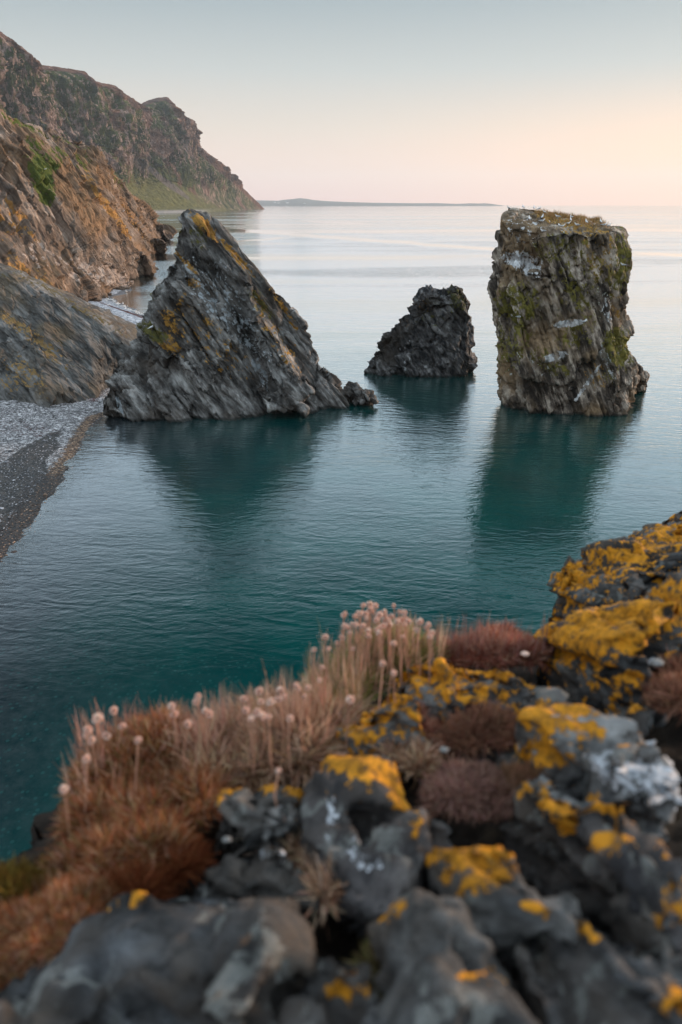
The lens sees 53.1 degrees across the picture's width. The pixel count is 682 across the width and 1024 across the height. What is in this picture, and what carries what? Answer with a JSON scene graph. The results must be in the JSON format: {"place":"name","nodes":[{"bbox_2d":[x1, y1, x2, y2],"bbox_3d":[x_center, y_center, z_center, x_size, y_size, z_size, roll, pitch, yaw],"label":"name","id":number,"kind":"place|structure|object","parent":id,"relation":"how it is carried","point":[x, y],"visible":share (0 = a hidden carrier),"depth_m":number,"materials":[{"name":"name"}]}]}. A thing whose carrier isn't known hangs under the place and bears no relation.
{"place":"outdoors","nodes":[
{"label":"outdoors","id":0,"kind":"place"},
{"bbox_2d":[0,388,109,595],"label":"beach","id":1,"kind":"structure","parent":0,"point":[52,513],"depth_m":57.75,"materials":[{"name":"grey gravel"}]},
{"bbox_2d":[0,263,136,407],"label":"cliff","id":2,"kind":"structure","parent":0,"point":[58,346],"depth_m":77.44,"materials":[{"name":"grey stone"}]},
{"bbox_2d":[0,109,158,301],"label":"cliff","id":3,"kind":"structure","parent":0,"point":[65,225],"depth_m":160.63,"materials":[{"name":"brown stone"}]},
{"bbox_2d":[26,123,167,255],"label":"cliff","id":4,"kind":"structure","parent":0,"point":[152,244],"depth_m":287.64,"materials":[{"name":"brown stone"}]},
{"bbox_2d":[88,287,143,323],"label":"beach","id":5,"kind":"structure","parent":0,"point":[126,314],"depth_m":142.47,"materials":[{"name":"grey gravel"}]},
{"bbox_2d":[0,31,263,212],"bbox_3d":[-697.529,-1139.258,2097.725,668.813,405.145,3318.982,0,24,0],"label":"mountain","id":6,"kind":"structure","parent":0,"point":[158,157],"depth_m":1762.42,"materials":[{"name":"stone"}]},
{"bbox_2d":[109,168,177,241],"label":"cliff","id":7,"kind":"structure","parent":0,"point":[146,214],"depth_m":379.12,"materials":[{"name":"brown stone"}]},
{"bbox_2d":[0,206,681,861],"bbox_3d":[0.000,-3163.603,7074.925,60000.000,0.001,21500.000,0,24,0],"label":"water","id":8,"kind":"structure","parent":0,"point":[164,562],"depth_m":49.93,"materials":[{"name":"teal liquid"}]},
{"bbox_2d":[103,209,378,422],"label":"pointed stack","id":9,"kind":"object","parent":8,"relation":"in","point":[227,337],"visible":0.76,"depth_m":69.68,"materials":[{"name":"grey stone"}]},
{"bbox_2d":[364,284,477,377],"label":"stack","id":10,"kind":"object","parent":8,"relation":"in","point":[431,335],"visible":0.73,"depth_m":86.25,"materials":[{"name":"stone"}]},
{"bbox_2d":[487,207,649,416],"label":"blocky stack","id":11,"kind":"object","parent":8,"relation":"in","point":[554,285],"visible":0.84,"depth_m":67.78,"materials":[{"name":"grey stone"}]},
{"bbox_2d":[534,208,610,226],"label":"grass","id":12,"kind":"structure","parent":11,"relation":"on","point":[566,215],"depth_m":69.84,"materials":[{"name":"green plant"}]},
{"bbox_2d":[0,0,681,205],"label":"sky","id":13,"kind":"structure","parent":0,"point":[498,102],"materials":[{"name":"white"}]},
{"bbox_2d":[2,665,681,993],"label":"ground","id":14,"kind":"structure","parent":0,"point":[667,737],"depth_m":0.92,"materials":[{"name":"soil"}]},
{"bbox_2d":[0,847,61,908],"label":"cushion plant","id":15,"kind":"object","parent":14,"relation":"on","point":[18,876],"visible":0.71,"depth_m":0.77,"materials":[{"name":"green plant"}]},
{"bbox_2d":[0,863,119,990],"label":"cushion plant","id":16,"kind":"object","parent":14,"relation":"on","point":[36,928],"visible":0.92,"depth_m":0.68,"materials":[{"name":"brown plant"}]},
{"bbox_2d":[31,693,238,888],"bbox_3d":[-0.285,0.371,0.970,0.281,0.269,0.502,-5,25,-12],"label":"thrift clump","id":17,"kind":"object","parent":14,"relation":"on","point":[127,799],"visible":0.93,"depth_m":0.89,"materials":[{"name":"brown plant"}]},
{"bbox_2d":[81,828,219,901],"bbox_3d":[-0.217,0.402,0.759,0.162,0.092,0.153,0,24,0],"label":"cushion plant","id":18,"kind":"object","parent":14,"relation":"on","point":[161,881],"visible":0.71,"depth_m":0.75,"materials":[{"name":"brown plant"}]},
{"bbox_2d":[193,840,321,966],"bbox_3d":[-0.087,0.442,0.737,0.165,0.223,0.079,9,26,20],"label":"rock","id":19,"kind":"object","parent":14,"relation":"on","point":[268,871],"visible":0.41,"depth_m":0.68,"materials":[{"name":"stone"}]},
{"bbox_2d":[222,836,231,842],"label":"pebble","id":20,"kind":"object","parent":19,"relation":"on","point":[225,839],"visible":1,"depth_m":0.70,"materials":[{"name":"grey stone"}]},
{"bbox_2d":[212,783,304,869],"bbox_3d":[-0.098,0.440,0.845,0.146,0.273,0.108,17,29,33],"label":"rock","id":21,"kind":"object","parent":14,"relation":"on","point":[255,820],"visible":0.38,"depth_m":0.79,"materials":[{"name":"grey stone"}]},
{"bbox_2d":[148,657,375,807],"bbox_3d":[-0.119,0.328,1.040,0.333,0.292,0.378,14,28,28],"label":"thrift clump","id":22,"kind":"object","parent":14,"relation":"on","point":[267,738],"visible":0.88,"depth_m":0.98,"materials":[{"name":"beige plant"}]},
{"bbox_2d":[237,814,348,941],"bbox_3d":[-0.033,0.372,0.728,0.112,0.150,0.182,-16,29,-31],"label":"dry tuft","id":23,"kind":"object","parent":14,"relation":"on","point":[322,884],"visible":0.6,"depth_m":0.68,"materials":[{"name":"brown plant"}]},
{"bbox_2d":[276,958,386,1023],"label":"rock","id":24,"kind":"object","parent":14,"relation":"on","point":[331,991],"visible":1,"depth_m":0.51,"materials":[{"name":"grey stone"}]},
{"bbox_2d":[293,601,457,749],"bbox_3d":[0.051,0.270,1.195,0.293,0.296,0.536,5,25,11],"label":"thrift clump","id":25,"kind":"object","parent":14,"relation":"on","point":[374,662],"visible":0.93,"depth_m":1.20,"materials":[{"name":"beige plant"}]},
{"bbox_2d":[335,693,427,781],"bbox_3d":[0.063,0.377,1.061,0.146,0.297,0.165,0,24,0],"label":"rock","id":26,"kind":"object","parent":14,"relation":"on","point":[403,711],"visible":0.43,"depth_m":0.97,"materials":[{"name":"stone"}]},
{"bbox_2d":[369,694,443,748],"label":"cushion plant","id":27,"kind":"object","parent":26,"relation":"on","point":[430,722],"visible":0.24,"depth_m":0.99,"materials":[{"name":"brown plant"}]},
{"bbox_2d":[367,730,444,790],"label":"dry tuft","id":28,"kind":"object","parent":14,"relation":"on","point":[414,761],"visible":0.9,"depth_m":0.92,"materials":[{"name":"brown plant"}]},
{"bbox_2d":[414,749,519,826],"bbox_3d":[0.150,0.331,0.816,0.133,0.085,0.126,0,24,0],"label":"cushion plant","id":29,"kind":"object","parent":14,"relation":"on","point":[455,790],"visible":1,"depth_m":0.79,"materials":[{"name":"brown plant"}]},
{"bbox_2d":[439,746,448,752],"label":"pebble","id":30,"kind":"object","parent":29,"relation":"on","point":[443,749],"visible":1,"depth_m":0.81,"materials":[{"name":"grey stone"}]},
{"bbox_2d":[424,684,517,767],"bbox_3d":[0.204,0.301,0.979,0.189,0.114,0.160,0,24,0],"label":"cushion plant","id":31,"kind":"object","parent":14,"relation":"on","point":[483,728],"visible":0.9,"depth_m":0.94,"materials":[{"name":"brown plant"}]},
{"bbox_2d":[390,657,568,767],"bbox_3d":[0.183,0.372,1.105,0.340,0.381,0.175,19,30,36],"label":"rock","id":32,"kind":"object","parent":14,"relation":"on","point":[447,689],"visible":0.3,"depth_m":1.04,"materials":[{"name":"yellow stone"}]},
{"bbox_2d":[433,611,564,674],"bbox_3d":[0.289,0.235,1.291,0.210,0.197,0.244,-12,27,-25],"label":"thrift clump","id":33,"kind":"object","parent":14,"relation":"on","point":[503,646],"visible":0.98,"depth_m":1.27,"materials":[{"name":"brown plant"}]},
{"bbox_2d":[520,651,529,655],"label":"pebble","id":34,"kind":"object","parent":33,"relation":"on","point":[524,653],"visible":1,"depth_m":1.09,"materials":[{"name":"white stone"}]},
{"bbox_2d":[484,756,556,821],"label":"cushion plant","id":35,"kind":"object","parent":14,"relation":"on","point":[521,772],"visible":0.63,"depth_m":0.81,"materials":[{"name":"brown plant"}]},
{"bbox_2d":[626,703,649,738],"bbox_3d":[0.404,0.324,0.950,0.032,0.133,0.062,6,25,13],"label":"rock","id":36,"kind":"object","parent":14,"relation":"on","point":[637,713],"visible":0.23,"depth_m":0.92,"materials":[{"name":"stone"}]},
{"bbox_2d":[662,511,681,525],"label":"rock","id":37,"kind":"object","parent":14,"relation":"on","point":[674,518],"visible":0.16,"depth_m":2.32,"materials":[{"name":"grey stone"}]},
{"bbox_2d":[256,198,502,205],"bbox_3d":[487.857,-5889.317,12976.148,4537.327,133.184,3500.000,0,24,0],"label":"land","id":38,"kind":"structure","parent":0,"point":[299,202],"depth_m":11716.13,"materials":[{"name":"grey"}]},
{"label":"headland","id":39,"kind":"structure","parent":0,"visible":0},
{"bbox_2d":[0,891,317,1023],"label":"rock","id":40,"kind":"object","parent":39,"relation":"on","point":[138,957],"visible":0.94,"depth_m":0.56,"materials":[{"name":"grey stone"}]},
{"bbox_2d":[296,754,453,939],"bbox_3d":[0.023,0.472,0.806,0.151,0.376,0.246,-15,28,-30],"label":"rock","id":41,"kind":"object","parent":39,"relation":"on","point":[368,826],"visible":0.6,"depth_m":0.71,"materials":[{"name":"grey stone"}]},
{"bbox_2d":[367,888,539,1023],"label":"rock","id":42,"kind":"object","parent":39,"relation":"on","point":[436,959],"visible":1,"depth_m":0.50,"materials":[{"name":"stone"}]},
{"bbox_2d":[338,931,383,1001],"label":"dry tuft","id":43,"kind":"object","parent":42,"relation":"on","point":[370,958],"visible":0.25,"depth_m":0.57,"materials":[{"name":"brown plant"}]},
{"bbox_2d":[422,845,580,993],"bbox_3d":[0.126,0.419,0.644,0.082,0.302,0.186,-12,27,-25],"label":"rock","id":44,"kind":"object","parent":39,"relation":"on","point":[507,907],"visible":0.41,"depth_m":0.56,"materials":[{"name":"grey stone"}]},
{"bbox_2d":[494,700,681,842],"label":"rock","id":45,"kind":"object","parent":39,"relation":"on","point":[587,756],"visible":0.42,"depth_m":0.77,"materials":[{"name":"grey stone"}]},
{"bbox_2d":[499,780,681,985],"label":"rock","id":46,"kind":"object","parent":39,"relation":"on","point":[556,847],"visible":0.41,"depth_m":0.65,"materials":[{"name":"grey stone"}]},
{"bbox_2d":[511,913,681,1023],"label":"rock","id":47,"kind":"object","parent":39,"relation":"on","point":[594,977],"visible":0.94,"depth_m":0.49,"materials":[{"name":"grey stone"}]},
{"bbox_2d":[534,570,681,732],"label":"rock","id":48,"kind":"object","parent":39,"relation":"on","point":[603,656],"visible":0.56,"depth_m":1.09,"materials":[{"name":"stone"}]},
{"bbox_2d":[638,643,681,727],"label":"cushion plant","id":49,"kind":"object","parent":48,"relation":"on","point":[664,694],"visible":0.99,"depth_m":0.96,"materials":[{"name":"brown plant"}]},
{"bbox_2d":[649,658,663,666],"bbox_3d":[0.442,0.211,0.954,0.020,0.009,0.015,0,24,0],"label":"pebble","id":50,"kind":"object","parent":49,"relation":"on","point":[657,662],"visible":1,"depth_m":0.95,"materials":[{"name":"grey stone"}]},
{"bbox_2d":[547,521,681,622],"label":"rock","id":51,"kind":"object","parent":39,"relation":"on","point":[636,565],"visible":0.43,"depth_m":1.60,"materials":[{"name":"stone"}]},
{"bbox_2d":[576,874,681,979],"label":"rock","id":52,"kind":"object","parent":39,"relation":"on","point":[603,911],"visible":0.45,"depth_m":0.56,"materials":[{"name":"stone"}]}
]}

